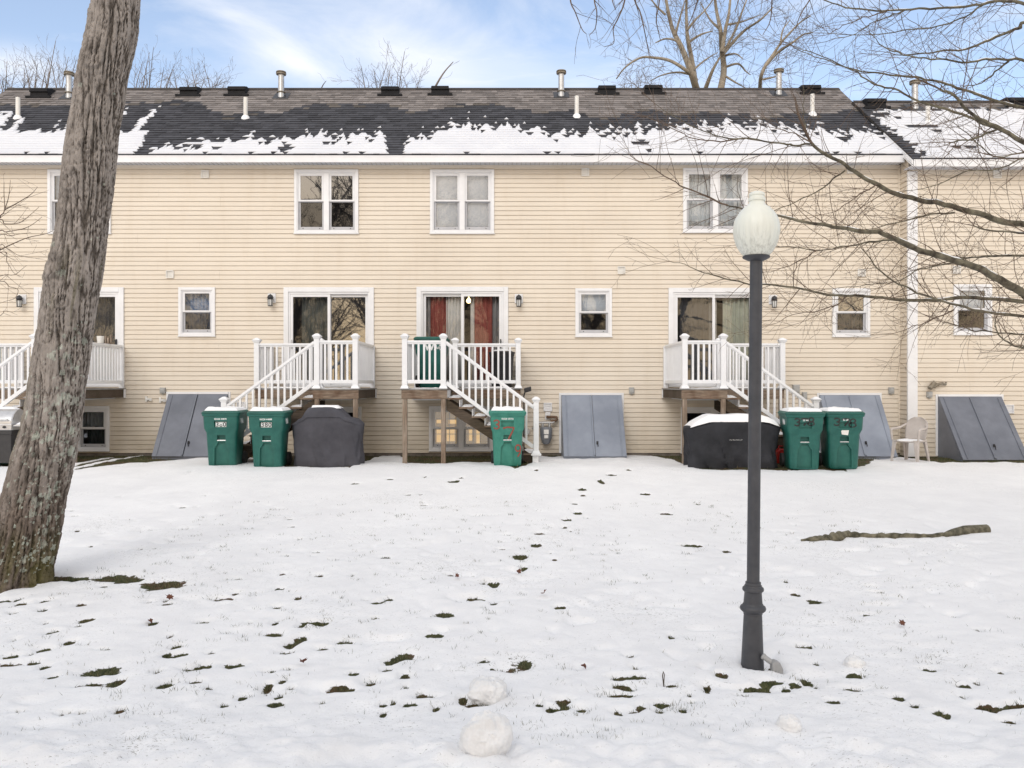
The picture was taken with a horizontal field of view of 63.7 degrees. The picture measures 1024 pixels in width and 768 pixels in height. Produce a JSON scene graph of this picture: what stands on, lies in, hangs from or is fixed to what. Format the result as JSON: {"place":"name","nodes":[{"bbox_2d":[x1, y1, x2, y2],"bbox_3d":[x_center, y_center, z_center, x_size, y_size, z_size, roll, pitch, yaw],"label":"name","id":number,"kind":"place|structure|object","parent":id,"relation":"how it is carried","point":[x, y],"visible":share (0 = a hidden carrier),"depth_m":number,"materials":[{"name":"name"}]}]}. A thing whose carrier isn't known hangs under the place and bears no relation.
{"place":"outdoors","nodes":[
{"label":"outdoors","id":0,"kind":"place"},
{"bbox_2d":[105,335,112,343],"bbox_3d":[-8.627,-0.955,17.620,0.150,0.190,0.100,0,0,0],"label":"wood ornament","id":1,"kind":"object","parent":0,"point":[108,340],"visible":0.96,"depth_m":17.59,"materials":[{"name":"beige wood"}]},
{"bbox_2d":[0,455,1023,767],"bbox_3d":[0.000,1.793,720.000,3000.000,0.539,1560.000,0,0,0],"label":"ground","id":2,"kind":"structure","parent":0,"point":[128,517],"depth_m":6.89,"materials":[{"name":"white snow"}]},
{"bbox_2d":[0,407,22,462],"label":"steel grill","id":3,"kind":"object","parent":2,"relation":"on","point":[10,418],"visible":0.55,"depth_m":15.46,"materials":[{"name":"silver metal"}]},
{"bbox_2d":[0,53,26,92],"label":"bare tree","id":4,"kind":"object","parent":2,"relation":"on","point":[5,81],"visible":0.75,"depth_m":41.79,"materials":[{"name":"plant"}]},
{"bbox_2d":[0,173,52,315],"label":"twiggy tree","id":5,"kind":"object","parent":2,"relation":"on","point":[5,208],"visible":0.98,"depth_m":9.49,"materials":[{"name":"brown plant"}]},
{"bbox_2d":[10,47,49,87],"bbox_3d":[-23.415,-7.297,40.060,1.714,17.997,2.967,0,0,-40],"label":"bare tree","id":6,"kind":"object","parent":2,"relation":"on","point":[28,80],"visible":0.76,"depth_m":39.81,"materials":[{"name":"brown plant"}]},
{"bbox_2d":[15,34,75,87],"bbox_3d":[-21.027,-7.159,37.738,2.898,17.719,2.182,0,0,10],"label":"bare tree","id":7,"kind":"object","parent":2,"relation":"on","point":[47,81],"visible":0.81,"depth_m":37.76,"materials":[{"name":"brown plant"}]},
{"bbox_2d":[45,50,76,87],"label":"bare tree","id":8,"kind":"object","parent":2,"relation":"on","point":[65,70],"visible":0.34,"depth_m":40.81,"materials":[{"name":"brown plant"}]},
{"bbox_2d":[0,0,140,593],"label":"leaning tree","id":9,"kind":"object","parent":2,"relation":"on","point":[37,480],"visible":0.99,"depth_m":7.80,"materials":[{"name":"plant"}]},
{"bbox_2d":[129,38,162,87],"bbox_3d":[-16.559,-6.936,36.947,1.816,17.274,2.075,0,0,-28],"label":"bare tree","id":10,"kind":"object","parent":2,"relation":"on","point":[146,73],"visible":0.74,"depth_m":36.83,"materials":[{"name":"brown plant"}]},
{"bbox_2d":[148,54,188,87],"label":"bare tree","id":11,"kind":"object","parent":2,"relation":"on","point":[170,84],"visible":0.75,"depth_m":41.99,"materials":[{"name":"brown plant"}]},
{"bbox_2d":[173,48,220,87],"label":"bare tree","id":12,"kind":"object","parent":2,"relation":"on","point":[193,74],"visible":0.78,"depth_m":40.79,"materials":[{"name":"brown plant"}]},
{"bbox_2d":[191,53,238,87],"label":"bare tree","id":13,"kind":"object","parent":2,"relation":"on","point":[215,84],"visible":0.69,"depth_m":42.99,"materials":[{"name":"brown plant"}]},
{"bbox_2d":[201,406,247,465],"bbox_3d":[-5.497,0.995,15.847,0.715,1.137,0.855,0,0,-4],"label":"wheeled bin","id":14,"kind":"object","parent":2,"relation":"on","point":[224,427],"visible":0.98,"depth_m":15.52,"materials":[{"name":"plastic"}]},
{"bbox_2d":[247,406,292,466],"bbox_3d":[-4.586,0.994,15.674,0.715,1.137,0.855,0,0,-3],"label":"wheeled bin","id":15,"kind":"object","parent":2,"relation":"on","point":[269,427],"visible":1,"depth_m":15.35,"materials":[{"name":"plastic"}]},
{"bbox_2d":[292,405,364,467],"bbox_3d":[-3.517,1.007,15.818,1.352,1.199,0.685,0,0,0],"label":"covered grill","id":16,"kind":"object","parent":2,"relation":"on","point":[325,436],"visible":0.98,"depth_m":15.53,"materials":[{"name":"grey fabric"}]},
{"bbox_2d":[332,56,378,87],"bbox_3d":[-7.056,-6.629,38.052,2.777,16.659,1.938,0,0,-33],"label":"bare tree","id":17,"kind":"object","parent":2,"relation":"on","point":[356,77],"visible":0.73,"depth_m":38.06,"materials":[{"name":"brown plant"}]},
{"bbox_2d":[355,41,398,87],"bbox_3d":[-5.979,-6.789,37.429,2.577,16.979,1.769,0,0,45],"label":"bare tree","id":18,"kind":"object","parent":2,"relation":"on","point":[381,80],"visible":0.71,"depth_m":36.82,"materials":[{"name":"brown plant"}]},
{"bbox_2d":[380,38,431,87],"bbox_3d":[-4.700,-6.760,36.569,2.132,16.922,2.923,0,0,0],"label":"bare tree","id":19,"kind":"object","parent":2,"relation":"on","point":[405,72],"visible":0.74,"depth_m":36.72,"materials":[{"name":"brown plant"}]},
{"bbox_2d":[435,62,454,85],"bbox_3d":[-2.886,-6.244,36.055,1.233,15.889,0.442,0,0,0],"label":"bare tree","id":20,"kind":"object","parent":2,"relation":"on","point":[436,84],"visible":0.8,"depth_m":35.96,"materials":[{"name":"plant"}]},
{"bbox_2d":[0,68,904,459],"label":"townhouse row","id":21,"kind":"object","parent":2,"relation":"on","point":[206,252],"visible":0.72,"depth_m":18.29,"materials":[{"name":"plastic"}]},
{"bbox_2d":[16,294,26,306],"bbox_3d":[-10.861,-1.838,18.189,0.180,0.295,0.198,0,0,0],"label":"wall lantern","id":22,"kind":"object","parent":21,"relation":"attached to","point":[21,299],"depth_m":18.16,"materials":[{"name":"black metal"}]},
{"bbox_2d":[0,333,125,462],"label":"back porch","id":23,"kind":"object","parent":21,"relation":"attached to","point":[12,368],"visible":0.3,"depth_m":17.20,"materials":[{"name":"white plastic"}]},
{"bbox_2d":[97,335,103,342],"bbox_3d":[-8.642,-0.951,17.300,0.144,0.181,0.142,0,0,0],"label":"planter pot","id":24,"kind":"object","parent":23,"relation":"on","point":[100,338],"visible":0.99,"depth_m":17.25,"materials":[{"name":"white ceramic"}]},
{"bbox_2d":[47,169,111,233],"bbox_3d":[-9.594,-4.041,18.332,1.424,1.429,0.193,0,0,0],"label":"window","id":25,"kind":"structure","parent":21,"relation":"in","point":[51,173],"depth_m":18.27,"materials":[{"name":"plastic"}]},
{"bbox_2d":[34,287,124,386],"bbox_3d":[-9.600,-1.040,18.353,1.989,2.209,0.274,0,0,0],"label":"sliding door","id":26,"kind":"structure","parent":21,"relation":"in","point":[109,320],"depth_m":18.28,"materials":[{"name":"plastic"}]},
{"bbox_2d":[78,406,109,451],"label":"window","id":27,"kind":"structure","parent":21,"relation":"in","point":[95,424],"depth_m":18.32,"materials":[{"name":"plastic"}]},
{"bbox_2d":[177,287,215,336],"bbox_3d":[-6.989,-1.597,18.359,0.835,1.096,0.246,0,0,0],"label":"window","id":28,"kind":"structure","parent":21,"relation":"in","point":[196,305],"depth_m":18.31,"materials":[{"name":"plastic"}]},
{"bbox_2d":[267,293,275,305],"bbox_3d":[-5.328,-1.860,18.189,0.180,0.295,0.198,0,0,0],"label":"wall lantern","id":29,"kind":"object","parent":21,"relation":"attached to","point":[271,299],"depth_m":18.14,"materials":[{"name":"black metal"}]},
{"bbox_2d":[219,333,376,457],"bbox_3d":[-4.387,0.351,17.210,2.773,2.698,2.120,0,0,0],"label":"back porch","id":30,"kind":"object","parent":21,"relation":"attached to","point":[313,392],"visible":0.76,"depth_m":16.26,"materials":[{"name":"white wood"}]},
{"bbox_2d":[293,169,358,233],"bbox_3d":[-4.117,-4.041,18.313,1.446,1.429,0.154,0,0,0],"label":"window","id":31,"kind":"structure","parent":21,"relation":"in","point":[326,174],"depth_m":18.27,"materials":[{"name":"plastic"}]},
{"bbox_2d":[284,287,373,386],"bbox_3d":[-4.061,-1.040,18.353,2.000,2.209,0.274,0,0,0],"label":"sliding door","id":32,"kind":"structure","parent":21,"relation":"in","point":[316,301],"depth_m":18.28,"materials":[{"name":"white glass"}]},
{"bbox_2d":[343,407,361,419],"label":"window","id":33,"kind":"structure","parent":21,"relation":"in","point":[348,409],"depth_m":18.25,"materials":[{"name":"glass"}]},
{"bbox_2d":[0,106,901,153],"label":"roof snow","id":34,"kind":"structure","parent":21,"relation":"on","point":[500,139],"depth_m":18.49,"materials":[{"name":"white snow"}]},
{"bbox_2d":[428,406,492,451],"bbox_3d":[-1.122,1.006,18.588,1.611,1.033,0.704,0,0,0],"label":"window","id":35,"kind":"structure","parent":21,"relation":"in","point":[460,436],"depth_m":18.32,"materials":[{"name":"plastic"}]},
{"bbox_2d":[429,169,494,233],"bbox_3d":[-1.106,-4.041,18.322,1.446,1.429,0.173,0,0,0],"label":"window","id":36,"kind":"structure","parent":21,"relation":"in","point":[461,200],"depth_m":18.39,"materials":[{"name":"plastic"}]},
{"bbox_2d":[416,287,507,386],"bbox_3d":[-1.100,-1.045,18.368,2.033,2.221,0.304,0,0,0],"label":"sliding door","id":37,"kind":"structure","parent":21,"relation":"in","point":[439,310],"depth_m":18.44,"materials":[{"name":"plastic"}]},
{"bbox_2d":[400,333,540,463],"bbox_3d":[-0.812,0.351,17.210,2.773,2.698,2.120,0,0,0],"label":"back porch","id":38,"kind":"object","parent":21,"relation":"attached to","point":[411,370],"visible":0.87,"depth_m":16.23,"materials":[{"name":"white wood"}]},
{"bbox_2d":[413,337,449,387],"bbox_3d":[-1.700,-0.456,17.508,0.715,1.062,0.855,0,0,0],"label":"wheeled bin","id":39,"kind":"object","parent":38,"relation":"on","point":[438,370],"visible":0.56,"depth_m":17.24,"materials":[{"name":"plastic"}]},
{"bbox_2d":[489,350,514,387],"bbox_3d":[-0.221,-0.328,17.738,0.570,0.835,0.595,0,0,0],"label":"rubbish bin","id":40,"kind":"object","parent":38,"relation":"on","point":[501,364],"visible":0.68,"depth_m":17.55,"materials":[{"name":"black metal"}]},
{"bbox_2d":[515,294,522,306],"bbox_3d":[0.150,-1.849,18.189,0.180,0.295,0.198,0,0,0],"label":"wall lantern","id":41,"kind":"object","parent":21,"relation":"attached to","point":[518,299],"depth_m":18.13,"materials":[{"name":"black metal"}]},
{"bbox_2d":[527,412,557,443],"bbox_3d":[0.628,0.974,18.148,0.792,0.710,0.265,0,0,0],"label":"gas meter","id":42,"kind":"object","parent":21,"relation":"attached to","point":[546,434],"visible":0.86,"depth_m":18.09,"materials":[{"name":"grey metal"}]},
{"bbox_2d":[575,288,612,336],"bbox_3d":[1.811,-1.580,18.332,0.835,1.085,0.193,0,0,0],"label":"window","id":43,"kind":"structure","parent":21,"relation":"in","point":[587,300],"depth_m":18.28,"materials":[{"name":"plastic"}]},
{"bbox_2d":[681,407,719,453],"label":"window","id":44,"kind":"structure","parent":21,"relation":"in","point":[710,410],"depth_m":18.25,"materials":[{"name":"glass"}]},
{"bbox_2d":[668,288,749,386],"bbox_3d":[4.478,-1.034,18.368,2.011,2.198,0.304,0,0,0],"label":"sliding door","id":45,"kind":"structure","parent":21,"relation":"in","point":[698,308],"depth_m":18.44,"materials":[{"name":"white glass"}]},
{"bbox_2d":[682,168,747,232],"bbox_3d":[4.511,-4.069,18.359,1.457,1.440,0.246,0,0,0],"label":"window","id":46,"kind":"structure","parent":21,"relation":"in","point":[697,213],"depth_m":18.44,"materials":[{"name":"plastic"}]},
{"bbox_2d":[662,333,821,463],"bbox_3d":[4.705,0.351,17.210,2.773,2.698,2.120,0,0,0],"label":"back porch","id":47,"kind":"object","parent":21,"relation":"attached to","point":[726,392],"visible":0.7,"depth_m":16.25,"materials":[{"name":"white plastic"}]},
{"bbox_2d":[769,295,777,307],"bbox_3d":[5.783,-1.827,18.189,0.180,0.295,0.198,0,0,0],"label":"wall lantern","id":48,"kind":"object","parent":21,"relation":"attached to","point":[774,301],"depth_m":18.13,"materials":[{"name":"black metal"}]},
{"bbox_2d":[832,288,869,336],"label":"window","id":49,"kind":"structure","parent":21,"relation":"in","point":[844,311],"depth_m":18.32,"materials":[{"name":"plastic"}]},
{"bbox_2d":[457,709,512,756],"bbox_3d":[-0.145,1.906,4.429,0.282,0.312,0.243,0,0,-32],"label":"snowball","id":50,"kind":"object","parent":2,"relation":"on","point":[486,733],"visible":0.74,"depth_m":4.36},
{"bbox_2d":[467,675,506,705],"bbox_3d":[-0.157,1.963,5.248,0.254,0.202,0.229,0,0,0],"label":"snowball","id":51,"kind":"object","parent":2,"relation":"on","point":[487,690],"visible":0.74,"depth_m":5.17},
{"bbox_2d":[489,406,525,465],"bbox_3d":[-0.091,0.995,15.947,0.715,1.137,0.855,0,0,-1],"label":"wheeled bin","id":52,"kind":"object","parent":2,"relation":"on","point":[507,425],"visible":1,"depth_m":15.61,"materials":[{"name":"plastic"}]},
{"bbox_2d":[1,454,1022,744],"bbox_3d":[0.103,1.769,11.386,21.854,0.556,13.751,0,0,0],"label":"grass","id":53,"kind":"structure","parent":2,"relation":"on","point":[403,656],"depth_m":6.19,"materials":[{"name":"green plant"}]},
{"bbox_2d":[611,58,644,87],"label":"bare tree","id":54,"kind":"object","parent":2,"relation":"on","point":[633,79],"visible":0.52,"depth_m":43.77,"materials":[{"name":"brown plant"}]},
{"bbox_2d":[634,55,674,87],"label":"bare tree","id":55,"kind":"object","parent":2,"relation":"on","point":[652,82],"visible":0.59,"depth_m":44.58,"materials":[{"name":"brown plant"}]},
{"bbox_2d":[604,0,755,87],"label":"bare tree","id":56,"kind":"object","parent":2,"relation":"on","point":[690,68],"visible":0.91,"depth_m":34.12,"materials":[{"name":"beige plant"}]},
{"bbox_2d":[683,413,780,468],"bbox_3d":[4.159,1.096,15.634,1.810,1.066,0.737,0,0,0],"label":"covered grill","id":57,"kind":"object","parent":2,"relation":"on","point":[715,441],"visible":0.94,"depth_m":15.34,"materials":[{"name":"black fabric"}]},
{"bbox_2d":[669,0,821,87],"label":"bare tree","id":58,"kind":"object","parent":2,"relation":"on","point":[723,64],"visible":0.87,"depth_m":35.85,"materials":[{"name":"beige plant"}]},
{"bbox_2d":[733,191,782,673],"bbox_3d":[1.730,0.400,5.860,0.334,3.540,0.324,1,0,0],"label":"street lamp","id":59,"kind":"object","parent":2,"relation":"on","point":[756,230],"visible":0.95,"depth_m":5.82,"materials":[{"name":"metal"}]},
{"bbox_2d":[776,446,783,463],"bbox_3d":[5.369,1.391,16.300,0.299,0.358,0.180,0,0,0],"label":"fuel can","id":60,"kind":"object","parent":2,"relation":"on","point":[779,451],"visible":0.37,"depth_m":16.22,"materials":[{"name":"red plastic"}]},
{"bbox_2d":[775,713,801,732],"bbox_3d":[1.590,1.955,4.728,0.143,0.127,0.124,0,0,0],"label":"snowball","id":61,"kind":"object","parent":2,"relation":"on","point":[789,722],"visible":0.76,"depth_m":4.69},
{"bbox_2d":[570,0,1023,391],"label":"overhanging tree","id":62,"kind":"object","parent":2,"relation":"on","point":[985,271],"visible":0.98,"depth_m":8.21,"materials":[{"name":"brown plant"}]},
{"bbox_2d":[778,407,825,469],"bbox_3d":[5.387,0.996,15.373,0.715,1.137,0.855,0,0,7],"label":"wheeled bin","id":63,"kind":"object","parent":2,"relation":"on","point":[801,428],"visible":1,"depth_m":15.05,"materials":[{"name":"plastic"}]},
{"bbox_2d":[756,0,849,87],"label":"bare tree","id":64,"kind":"object","parent":2,"relation":"on","point":[775,53],"visible":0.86,"depth_m":32.76,"materials":[{"name":"beige plant"}]},
{"bbox_2d":[818,407,864,468],"bbox_3d":[6.122,0.993,15.432,0.715,1.137,0.855,0,0,5],"label":"wheeled bin","id":65,"kind":"object","parent":2,"relation":"on","point":[840,433],"visible":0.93,"depth_m":15.11,"materials":[{"name":"plastic"}]},
{"bbox_2d":[843,654,865,667],"bbox_3d":[2.425,1.977,5.836,0.160,0.102,0.144,0,0,0],"label":"snowball","id":66,"kind":"object","parent":2,"relation":"on","point":[851,660],"visible":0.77,"depth_m":5.79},
{"bbox_2d":[801,524,990,541],"bbox_3d":[4.637,1.821,9.895,2.543,0.174,0.304,0,0,-10],"label":"fallen log","id":67,"kind":"object","parent":2,"relation":"on","point":[956,531],"visible":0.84,"depth_m":9.83,"materials":[{"name":"brown wood"}]},
{"bbox_2d":[890,417,929,461],"bbox_3d":[8.055,1.113,16.618,0.608,0.884,0.624,0,0,-38],"label":"plastic chair","id":68,"kind":"object","parent":2,"relation":"on","point":[916,429],"visible":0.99,"depth_m":16.65,"materials":[{"name":"white plastic"}]},
{"bbox_2d":[851,79,1023,461],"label":"townhouse","id":69,"kind":"structure","parent":2,"relation":"on","point":[970,411],"depth_m":17.90,"materials":[{"name":"plastic"}]},
{"bbox_2d":[953,284,992,334],"bbox_3d":[10.005,-1.612,17.953,0.851,1.106,0.193,0,0,0],"label":"window","id":70,"kind":"structure","parent":69,"relation":"in","point":[965,288],"depth_m":17.90,"materials":[{"name":"plastic"}]},
{"bbox_2d":[0,0,1023,100],"label":"sky","id":71,"kind":"structure","parent":0,"point":[490,43],"materials":[{"name":"blue"}]},
{"bbox_2d":[871,107,1023,157],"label":"roof snow","id":72,"kind":"structure","parent":0,"point":[1015,115],"depth_m":18.85,"materials":[{"name":"white snow"}]}
]}

